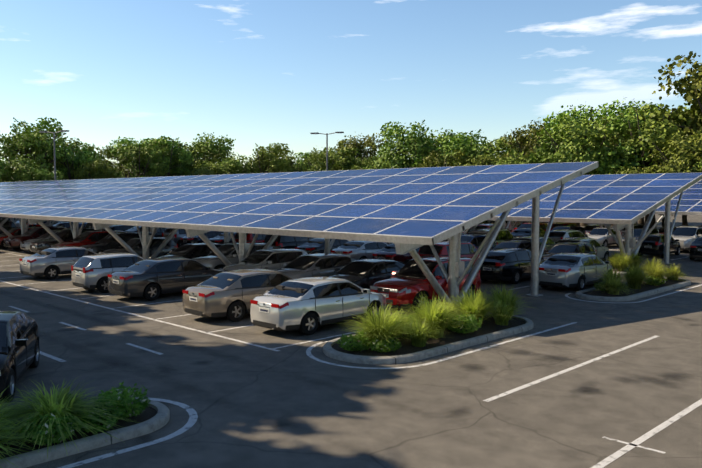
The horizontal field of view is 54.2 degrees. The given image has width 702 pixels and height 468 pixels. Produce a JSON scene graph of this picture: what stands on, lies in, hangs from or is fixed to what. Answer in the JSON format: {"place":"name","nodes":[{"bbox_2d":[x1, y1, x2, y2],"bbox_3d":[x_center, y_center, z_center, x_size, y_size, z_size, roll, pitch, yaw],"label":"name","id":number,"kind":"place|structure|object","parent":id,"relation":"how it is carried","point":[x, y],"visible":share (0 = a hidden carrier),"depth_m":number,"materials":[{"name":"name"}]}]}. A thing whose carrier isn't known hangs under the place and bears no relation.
{"place":"outdoors","nodes":[
{"label":"outdoors","id":0,"kind":"place"},
{"bbox_2d":[0,227,31,248],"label":"sedan car","id":1,"kind":"object","parent":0,"point":[14,231],"visible":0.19,"depth_m":51.12,"materials":[{"name":"red metal"}]},
{"bbox_2d":[0,214,701,467],"bbox_3d":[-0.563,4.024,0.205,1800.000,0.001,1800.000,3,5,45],"label":"asphalt ground","id":2,"kind":"structure","parent":0,"point":[543,424],"depth_m":14.54,"materials":[{"name":"grey asphalt"}]},
{"bbox_2d":[0,311,39,402],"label":"sedan car","id":3,"kind":"object","parent":2,"relation":"on","point":[19,345],"visible":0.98,"depth_m":14.08,"materials":[{"name":"black metal"}]},
{"bbox_2d":[0,156,51,181],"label":"tree","id":4,"kind":"object","parent":2,"relation":"on","point":[17,174],"visible":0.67,"depth_m":104.37,"materials":[{"name":"green plant"}]},
{"bbox_2d":[0,117,64,170],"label":"tree","id":5,"kind":"object","parent":2,"relation":"on","point":[40,126],"visible":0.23,"depth_m":114.59,"materials":[{"name":"green plant"}]},
{"bbox_2d":[4,226,65,250],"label":"car","id":6,"kind":"object","parent":2,"relation":"on","point":[13,242],"visible":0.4,"depth_m":49.02,"materials":[{"name":"red metal"}]},
{"bbox_2d":[0,127,73,173],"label":"tree","id":7,"kind":"object","parent":2,"relation":"on","point":[18,143],"visible":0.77,"depth_m":110.66,"materials":[{"name":"green plant"}]},
{"bbox_2d":[20,230,60,251],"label":"hatchback car","id":8,"kind":"object","parent":2,"relation":"on","point":[25,245],"visible":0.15,"depth_m":46.71,"materials":[{"name":"silver metal"}]},
{"bbox_2d":[30,169,63,180],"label":"tree","id":9,"kind":"object","parent":2,"relation":"on","point":[49,176],"visible":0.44,"depth_m":104.46,"materials":[{"name":"green plant"}]},
{"bbox_2d":[39,130,68,221],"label":"street light","id":10,"kind":"object","parent":2,"relation":"on","point":[54,150],"visible":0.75,"depth_m":65.93,"materials":[{"name":"grey metal"}]},
{"bbox_2d":[19,246,97,279],"bbox_3d":[-13.830,1.340,33.905,2.120,1.450,4.485,3,5,44],"label":"sedan car","id":11,"kind":"object","parent":2,"relation":"on","point":[51,263],"visible":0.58,"depth_m":32.58,"materials":[{"name":"silver metal"}]},
{"bbox_2d":[30,227,102,252],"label":"car","id":12,"kind":"object","parent":2,"relation":"on","point":[64,235],"visible":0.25,"depth_m":44.58,"materials":[{"name":"black"}]},
{"bbox_2d":[48,142,101,179],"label":"tree","id":13,"kind":"object","parent":2,"relation":"on","point":[77,159],"visible":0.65,"depth_m":113.32,"materials":[{"name":"green plant"}]},
{"bbox_2d":[48,136,113,179],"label":"tree","id":14,"kind":"object","parent":2,"relation":"on","point":[73,145],"visible":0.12,"depth_m":120.37,"materials":[{"name":"green plant"}]},
{"bbox_2d":[0,398,169,467],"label":"island","id":15,"kind":"structure","parent":2,"relation":"on","point":[153,417],"depth_m":10.96,"materials":[{"name":"concrete"}]},
{"bbox_2d":[0,377,157,467],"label":"island plants","id":16,"kind":"object","parent":15,"relation":"on","point":[47,417],"visible":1,"depth_m":11.15,"materials":[{"name":"green plant"}]},
{"bbox_2d":[51,229,121,247],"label":"car","id":17,"kind":"object","parent":2,"relation":"on","point":[88,237],"visible":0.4,"depth_m":42.94,"materials":[{"name":"red metal"}]},
{"bbox_2d":[70,157,115,179],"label":"tree","id":18,"kind":"object","parent":2,"relation":"on","point":[100,171],"visible":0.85,"depth_m":112.32,"materials":[{"name":"green plant"}]},
{"bbox_2d":[71,144,118,178],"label":"tree","id":19,"kind":"object","parent":2,"relation":"on","point":[103,152],"visible":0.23,"depth_m":120.43,"materials":[{"name":"green plant"}]},
{"bbox_2d":[71,253,143,292],"bbox_3d":[-9.634,1.561,29.479,2.130,1.520,4.285,3,5,45],"label":"hatchback car","id":20,"kind":"object","parent":2,"relation":"on","point":[91,271],"visible":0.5,"depth_m":27.97,"materials":[{"name":"silver metal"}]},
{"bbox_2d":[80,231,151,253],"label":"car","id":21,"kind":"object","parent":2,"relation":"on","point":[109,241],"visible":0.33,"depth_m":40.80,"materials":[{"name":"black"}]},
{"bbox_2d":[104,225,134,230],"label":"car","id":22,"kind":"object","parent":2,"relation":"on","point":[121,227],"visible":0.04,"depth_m":56.92,"materials":[{"name":"black"}]},
{"bbox_2d":[106,136,153,177],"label":"tree","id":23,"kind":"object","parent":2,"relation":"on","point":[121,142],"visible":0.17,"depth_m":121.41,"materials":[{"name":"green plant"}]},
{"bbox_2d":[99,237,177,257],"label":"hatchback car","id":24,"kind":"object","parent":2,"relation":"on","point":[135,244],"visible":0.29,"depth_m":39.19,"materials":[{"name":"black"}]},
{"bbox_2d":[112,140,170,177],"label":"tree","id":25,"kind":"object","parent":2,"relation":"on","point":[127,152],"visible":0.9,"depth_m":116.51,"materials":[{"name":"green plant"}]},
{"bbox_2d":[130,139,185,176],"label":"tree","id":26,"kind":"object","parent":2,"relation":"on","point":[173,163],"visible":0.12,"depth_m":120.94,"materials":[{"name":"green plant"}]},
{"bbox_2d":[108,257,223,300],"bbox_3d":[-7.148,1.686,27.588,2.200,1.490,4.935,3,5,44],"label":"sedan car","id":27,"kind":"object","parent":2,"relation":"on","point":[152,279],"visible":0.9,"depth_m":26.32,"materials":[{"name":"black metal"}]},
{"bbox_2d":[136,136,195,176],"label":"tree","id":28,"kind":"object","parent":2,"relation":"on","point":[179,153],"visible":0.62,"depth_m":119.41,"materials":[{"name":"green plant"}]},
{"bbox_2d":[162,228,186,247],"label":"car","id":29,"kind":"object","parent":2,"relation":"on","point":[178,235],"visible":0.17,"depth_m":50.21,"materials":[{"name":"black metal"}]},
{"bbox_2d":[157,243,221,258],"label":"sedan car","id":30,"kind":"object","parent":2,"relation":"on","point":[191,251],"visible":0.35,"depth_m":34.67,"materials":[{"name":"black"}]},
{"bbox_2d":[170,141,211,175],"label":"tree","id":31,"kind":"object","parent":2,"relation":"on","point":[198,152],"visible":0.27,"depth_m":128.26,"materials":[{"name":"green plant"}]},
{"bbox_2d":[184,167,216,175],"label":"tree","id":32,"kind":"object","parent":2,"relation":"on","point":[203,171],"visible":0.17,"depth_m":119.35,"materials":[{"name":"green plant"}]},
{"bbox_2d":[180,231,223,245],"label":"sedan car","id":33,"kind":"object","parent":2,"relation":"on","point":[194,239],"visible":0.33,"depth_m":48.01,"materials":[{"name":"black"}]},
{"bbox_2d":[192,159,233,174],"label":"tree","id":34,"kind":"object","parent":2,"relation":"on","point":[217,168],"visible":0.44,"depth_m":121.38,"materials":[{"name":"green plant"}]},
{"bbox_2d":[192,132,235,162],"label":"tree","id":35,"kind":"object","parent":2,"relation":"on","point":[209,144],"visible":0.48,"depth_m":134.63,"materials":[{"name":"green plant"}]},
{"bbox_2d":[201,150,239,173],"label":"tree","id":36,"kind":"object","parent":2,"relation":"on","point":[216,156],"visible":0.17,"depth_m":132.87,"materials":[{"name":"green plant"}]},
{"bbox_2d":[209,232,236,244],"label":"sedan car","id":37,"kind":"object","parent":2,"relation":"on","point":[219,239],"visible":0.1,"depth_m":45.89,"materials":[{"name":"silver"}]},
{"bbox_2d":[192,241,272,269],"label":"car","id":38,"kind":"object","parent":2,"relation":"on","point":[214,261],"visible":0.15,"depth_m":32.33,"materials":[{"name":"black"}]},
{"bbox_2d":[182,269,291,321],"bbox_3d":[-3.200,1.937,23.268,4.935,1.490,2.200,-3,5,-44],"label":"sedan car","id":39,"kind":"object","parent":2,"relation":"on","point":[230,295],"visible":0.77,"depth_m":21.80,"materials":[{"name":"beige"}]},
{"bbox_2d":[219,153,263,173],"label":"tree","id":40,"kind":"object","parent":2,"relation":"on","point":[237,165],"visible":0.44,"depth_m":123.35,"materials":[{"name":"green plant"}]},
{"bbox_2d":[234,233,265,242],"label":"car","id":41,"kind":"object","parent":2,"relation":"on","point":[250,237],"visible":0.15,"depth_m":43.55,"materials":[{"name":"red"}]},
{"bbox_2d":[220,249,306,270],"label":"car","id":42,"kind":"object","parent":2,"relation":"on","point":[272,259],"visible":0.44,"depth_m":30.44,"materials":[{"name":"black metal"}]},
{"bbox_2d":[242,143,290,173],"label":"tree","id":43,"kind":"object","parent":2,"relation":"on","point":[260,160],"visible":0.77,"depth_m":122.77,"materials":[{"name":"green plant"}]},
{"bbox_2d":[265,155,307,172],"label":"tree","id":44,"kind":"object","parent":2,"relation":"on","point":[293,168],"visible":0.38,"depth_m":123.78,"materials":[{"name":"green plant"}]},
{"bbox_2d":[263,234,313,248],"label":"car","id":45,"kind":"object","parent":2,"relation":"on","point":[285,242],"visible":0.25,"depth_m":41.48,"materials":[{"name":"black"}]},
{"bbox_2d":[0,161,598,305],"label":"canopy","id":46,"kind":"object","parent":2,"relation":"on","point":[407,210],"visible":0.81,"depth_m":29.60,"materials":[{"name":"blue glass"}]},
{"bbox_2d":[293,152,312,168],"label":"tree","id":47,"kind":"object","parent":2,"relation":"on","point":[302,156],"visible":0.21,"depth_m":139.11,"materials":[{"name":"green plant"}]},
{"bbox_2d":[274,253,354,278],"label":"sedan car","id":48,"kind":"object","parent":2,"relation":"on","point":[316,265],"visible":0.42,"depth_m":28.34,"materials":[{"name":"black"}]},
{"bbox_2d":[250,276,386,334],"bbox_3d":[-0.855,2.069,21.164,2.160,1.470,4.685,3,5,44],"label":"sedan car","id":49,"kind":"object","parent":2,"relation":"on","point":[306,305],"visible":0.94,"depth_m":19.95,"materials":[{"name":"silver metal"}]},
{"bbox_2d":[302,147,339,171],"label":"tree","id":50,"kind":"object","parent":2,"relation":"on","point":[318,159],"visible":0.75,"depth_m":121.33,"materials":[{"name":"green plant"}]},
{"bbox_2d":[295,238,347,253],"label":"sedan car","id":51,"kind":"object","parent":2,"relation":"on","point":[314,245],"visible":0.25,"depth_m":39.56,"materials":[{"name":"silver metal"}]},
{"bbox_2d":[310,131,343,170],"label":"street light","id":52,"kind":"object","parent":2,"relation":"on","point":[326,134],"visible":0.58,"depth_m":67.44,"materials":[{"name":"grey metal"}]},
{"bbox_2d":[325,146,367,170],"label":"tree","id":53,"kind":"object","parent":2,"relation":"on","point":[350,162],"visible":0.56,"depth_m":129.90,"materials":[{"name":"green plant"}]},
{"bbox_2d":[0,267,695,466],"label":"asphalt stains","id":54,"kind":"object","parent":2,"relation":"on","point":[287,370],"visible":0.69,"depth_m":16.43,"materials":[{"name":"grey asphalt"}]},
{"bbox_2d":[0,248,701,467],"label":"road markings","id":55,"kind":"object","parent":2,"relation":"on","point":[191,422],"visible":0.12,"depth_m":15.42,"materials":[{"name":"white paint"}]},
{"bbox_2d":[331,240,387,259],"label":"sedan car","id":56,"kind":"object","parent":2,"relation":"on","point":[356,249],"visible":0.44,"depth_m":37.35,"materials":[{"name":"silver metal"}]},
{"bbox_2d":[335,133,388,163],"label":"tree","id":57,"kind":"object","parent":2,"relation":"on","point":[354,143],"visible":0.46,"depth_m":135.06,"materials":[{"name":"green plant"}]},
{"bbox_2d":[327,259,404,289],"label":"sedan car","id":58,"kind":"object","parent":2,"relation":"on","point":[365,273],"visible":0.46,"depth_m":26.26,"materials":[{"name":"black metal"}]},
{"bbox_2d":[351,156,385,169],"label":"tree","id":59,"kind":"object","parent":2,"relation":"on","point":[361,166],"visible":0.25,"depth_m":127.61,"materials":[{"name":"green plant"}]},
{"bbox_2d":[362,157,394,169],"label":"tree","id":60,"kind":"object","parent":2,"relation":"on","point":[384,166],"visible":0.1,"depth_m":119.27,"materials":[{"name":"green plant"}]},
{"bbox_2d":[372,243,419,263],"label":"sedan car","id":61,"kind":"object","parent":2,"relation":"on","point":[387,252],"visible":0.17,"depth_m":35.02,"materials":[{"name":"black metal"}]},
{"bbox_2d":[372,120,442,168],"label":"tree","id":62,"kind":"object","parent":2,"relation":"on","point":[420,144],"visible":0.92,"depth_m":106.69,"materials":[{"name":"green plant"}]},
{"bbox_2d":[370,255,480,312],"bbox_3d":[2.738,1.734,24.734,4.655,1.723,2.210,-3,5,-45],"label":"car","id":63,"kind":"object","parent":2,"relation":"on","point":[404,284],"visible":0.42,"depth_m":23.59,"materials":[{"name":"red metal"}]},
{"bbox_2d":[323,313,533,363],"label":"island","id":64,"kind":"structure","parent":2,"relation":"on","point":[407,351],"depth_m":17.78,"materials":[{"name":"concrete"}]},
{"bbox_2d":[336,281,534,352],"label":"island plants","id":65,"kind":"object","parent":64,"relation":"on","point":[385,329],"visible":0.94,"depth_m":18.45,"materials":[{"name":"green plant"}]},
{"bbox_2d":[415,149,467,167],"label":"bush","id":66,"kind":"object","parent":2,"relation":"on","point":[434,162],"visible":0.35,"depth_m":100.37,"materials":[{"name":"green plant"}]},
{"bbox_2d":[419,128,465,164],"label":"tree","id":67,"kind":"object","parent":2,"relation":"on","point":[451,133],"visible":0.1,"depth_m":111.25,"materials":[{"name":"green plant"}]},
{"bbox_2d":[418,240,480,260],"bbox_3d":[5.330,1.176,34.357,4.655,1.723,2.210,-3,5,-44],"label":"suv","id":68,"kind":"object","parent":2,"relation":"on","point":[468,249],"visible":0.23,"depth_m":33.13,"materials":[{"name":"black"}]},
{"bbox_2d":[432,129,496,166],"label":"tree","id":69,"kind":"object","parent":2,"relation":"on","point":[469,146],"visible":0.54,"depth_m":102.88,"materials":[{"name":"green plant"}]},
{"bbox_2d":[449,152,501,166],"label":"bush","id":70,"kind":"object","parent":2,"relation":"on","point":[473,162],"visible":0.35,"depth_m":98.18,"materials":[{"name":"green plant"}]},
{"bbox_2d":[461,233,497,250],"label":"car","id":71,"kind":"object","parent":2,"relation":"on","point":[476,240],"visible":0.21,"depth_m":39.39,"materials":[{"name":"black metal"}]},
{"bbox_2d":[468,228,515,243],"bbox_3d":[9.379,0.537,44.319,2.348,1.845,5.052,3,4,42],"label":"suv","id":72,"kind":"object","parent":2,"relation":"on","point":[504,234],"visible":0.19,"depth_m":43.21,"materials":[{"name":"black metal"}]},
{"bbox_2d":[477,135,519,161],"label":"tree","id":73,"kind":"object","parent":2,"relation":"on","point":[498,144],"visible":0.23,"depth_m":111.36,"materials":[{"name":"green plant"}]},
{"bbox_2d":[496,137,522,158],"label":"tree","id":74,"kind":"object","parent":2,"relation":"on","point":[513,151],"visible":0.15,"depth_m":108.94,"materials":[{"name":"green plant"}]},
{"bbox_2d":[475,247,545,283],"bbox_3d":[7.746,1.407,32.259,2.170,1.507,4.755,3,5,45],"label":"car","id":75,"kind":"object","parent":2,"relation":"on","point":[513,265],"visible":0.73,"depth_m":30.67,"materials":[{"name":"black metal"}]},
{"bbox_2d":[490,239,545,254],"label":"car","id":76,"kind":"object","parent":2,"relation":"on","point":[519,244],"visible":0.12,"depth_m":37.45,"materials":[{"name":"black metal"}]},
{"bbox_2d":[496,151,543,222],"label":"tree","id":77,"kind":"object","parent":2,"relation":"on","point":[508,161],"visible":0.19,"depth_m":81.69,"materials":[{"name":"green plant"}]},
{"bbox_2d":[499,117,553,221],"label":"tree","id":78,"kind":"object","parent":2,"relation":"on","point":[525,142],"visible":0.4,"depth_m":95.86,"materials":[{"name":"green plant"}]},
{"bbox_2d":[511,228,545,236],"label":"sedan car","id":79,"kind":"object","parent":2,"relation":"on","point":[519,232],"visible":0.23,"depth_m":50.22,"materials":[{"name":"black"}]},
{"bbox_2d":[512,222,547,231],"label":"car","id":80,"kind":"object","parent":2,"relation":"on","point":[543,225],"visible":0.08,"depth_m":56.92,"materials":[{"name":"black metal"}]},
{"bbox_2d":[511,235,556,252],"bbox_3d":[11.439,0.837,42.092,2.170,1.507,4.755,3,5,45],"label":"station wagon","id":81,"kind":"object","parent":2,"relation":"on","point":[550,244],"visible":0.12,"depth_m":41.28,"materials":[{"name":"black"}]},
{"bbox_2d":[527,116,599,222],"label":"tree","id":82,"kind":"object","parent":2,"relation":"on","point":[534,160],"visible":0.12,"depth_m":79.50,"materials":[{"name":"green plant"}]},
{"bbox_2d":[550,222,576,230],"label":"hatchback car","id":83,"kind":"object","parent":2,"relation":"on","point":[554,225],"visible":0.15,"depth_m":58.96,"materials":[{"name":"black metal"}]},
{"bbox_2d":[551,225,585,234],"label":"car","id":84,"kind":"object","parent":2,"relation":"on","point":[567,227],"visible":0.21,"depth_m":54.52,"materials":[{"name":"black"}]},
{"bbox_2d":[548,230,589,241],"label":"hatchback car","id":85,"kind":"object","parent":2,"relation":"on","point":[556,235],"visible":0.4,"depth_m":47.70,"materials":[{"name":"silver metal"}]},
{"bbox_2d":[542,242,596,259],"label":"hatchback car","id":86,"kind":"object","parent":2,"relation":"on","point":[573,247],"visible":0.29,"depth_m":35.55,"materials":[{"name":"black"}]},
{"bbox_2d":[447,173,701,263],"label":"canopy","id":87,"kind":"object","parent":2,"relation":"on","point":[619,202],"visible":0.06,"depth_m":39.18,"materials":[{"name":"blue glass"}]},
{"bbox_2d":[535,112,615,226],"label":"tree","id":88,"kind":"object","parent":2,"relation":"on","point":[577,136],"visible":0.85,"depth_m":71.01,"materials":[{"name":"green plant"}]},
{"bbox_2d":[539,253,611,290],"bbox_3d":[9.880,1.556,30.013,2.160,1.470,4.685,3,5,44],"label":"sedan car","id":89,"kind":"object","parent":2,"relation":"on","point":[578,271],"visible":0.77,"depth_m":28.63,"materials":[{"name":"silver metal"}]},
{"bbox_2d":[557,238,608,261],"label":"hatchback car","id":90,"kind":"object","parent":2,"relation":"on","point":[602,251],"visible":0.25,"depth_m":39.37,"materials":[{"name":"black"}]},
{"bbox_2d":[542,97,637,225],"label":"tree","id":91,"kind":"object","parent":2,"relation":"on","point":[598,115],"visible":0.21,"depth_m":84.97,"materials":[{"name":"green plant"}]},
{"bbox_2d":[505,179,701,230],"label":"canopy","id":92,"kind":"object","parent":2,"relation":"on","point":[691,202],"visible":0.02,"depth_m":52.47,"materials":[{"name":"blue glass"}]},
{"bbox_2d":[586,228,621,246],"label":"hatchback car","id":93,"kind":"object","parent":2,"relation":"on","point":[602,236],"visible":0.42,"depth_m":51.62,"materials":[{"name":"white metal"}]},
{"bbox_2d":[581,111,647,156],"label":"tree","id":94,"kind":"object","parent":2,"relation":"on","point":[604,124],"depth_m":78.80,"materials":[{"name":"green plant"}]},
{"bbox_2d":[595,101,661,223],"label":"tree","id":95,"kind":"object","parent":2,"relation":"on","point":[629,103],"depth_m":83.56,"materials":[{"name":"green plant"}]},
{"bbox_2d":[613,266,643,274],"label":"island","id":96,"kind":"structure","parent":2,"relation":"on","point":[622,271],"depth_m":34.67,"materials":[{"name":"concrete"}]},
{"bbox_2d":[604,251,645,270],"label":"island plants","id":97,"kind":"object","parent":96,"relation":"on","point":[618,261],"visible":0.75,"depth_m":35.36,"materials":[{"name":"green plant"}]},
{"bbox_2d":[584,103,674,224],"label":"tree","id":98,"kind":"object","parent":2,"relation":"on","point":[608,164],"visible":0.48,"depth_m":69.95,"materials":[{"name":"green plant"}]},
{"bbox_2d":[576,277,690,301],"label":"island","id":99,"kind":"structure","parent":2,"relation":"on","point":[645,290],"depth_m":27.36,"materials":[{"name":"concrete"}]},
{"bbox_2d":[592,258,692,294],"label":"island plants","id":100,"kind":"object","parent":99,"relation":"on","point":[611,283],"visible":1,"depth_m":28.12,"materials":[{"name":"green plant"}]},
{"bbox_2d":[607,163,662,173],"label":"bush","id":101,"kind":"object","parent":2,"relation":"on","point":[634,171],"visible":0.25,"depth_m":66.34,"materials":[{"name":"green plant"}]},
{"bbox_2d":[622,228,658,248],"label":"hatchback car","id":102,"kind":"object","parent":2,"relation":"on","point":[637,232],"visible":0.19,"depth_m":50.05,"materials":[{"name":"black metal"}]},
{"bbox_2d":[609,103,701,227],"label":"tree","id":103,"kind":"object","parent":2,"relation":"on","point":[663,129],"visible":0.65,"depth_m":67.06,"materials":[{"name":"green plant"}]},
{"bbox_2d":[637,233,679,257],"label":"hatchback car","id":104,"kind":"object","parent":2,"relation":"on","point":[652,244],"visible":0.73,"depth_m":43.49,"materials":[{"name":"black metal"}]},
{"bbox_2d":[647,130,701,225],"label":"tree","id":105,"kind":"object","parent":2,"relation":"on","point":[682,159],"visible":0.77,"depth_m":61.47,"materials":[{"name":"green plant"}]},
{"bbox_2d":[652,51,701,156],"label":"tree","id":106,"kind":"object","parent":2,"relation":"on","point":[692,90],"visible":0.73,"depth_m":65.55,"materials":[{"name":"green plant"}]},
{"bbox_2d":[671,225,701,250],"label":"suv","id":107,"kind":"object","parent":2,"relation":"on","point":[686,235],"visible":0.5,"depth_m":47.52,"materials":[{"name":"white metal"}]},
{"bbox_2d":[689,236,701,259],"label":"sedan car","id":108,"kind":"object","parent":2,"relation":"on","point":[695,249],"visible":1,"depth_m":41.09,"materials":[{"name":"black metal"}]},
{"bbox_2d":[0,0,701,172],"label":"sky","id":109,"kind":"structure","parent":0,"point":[263,73],"materials":[{"name":"blue"}]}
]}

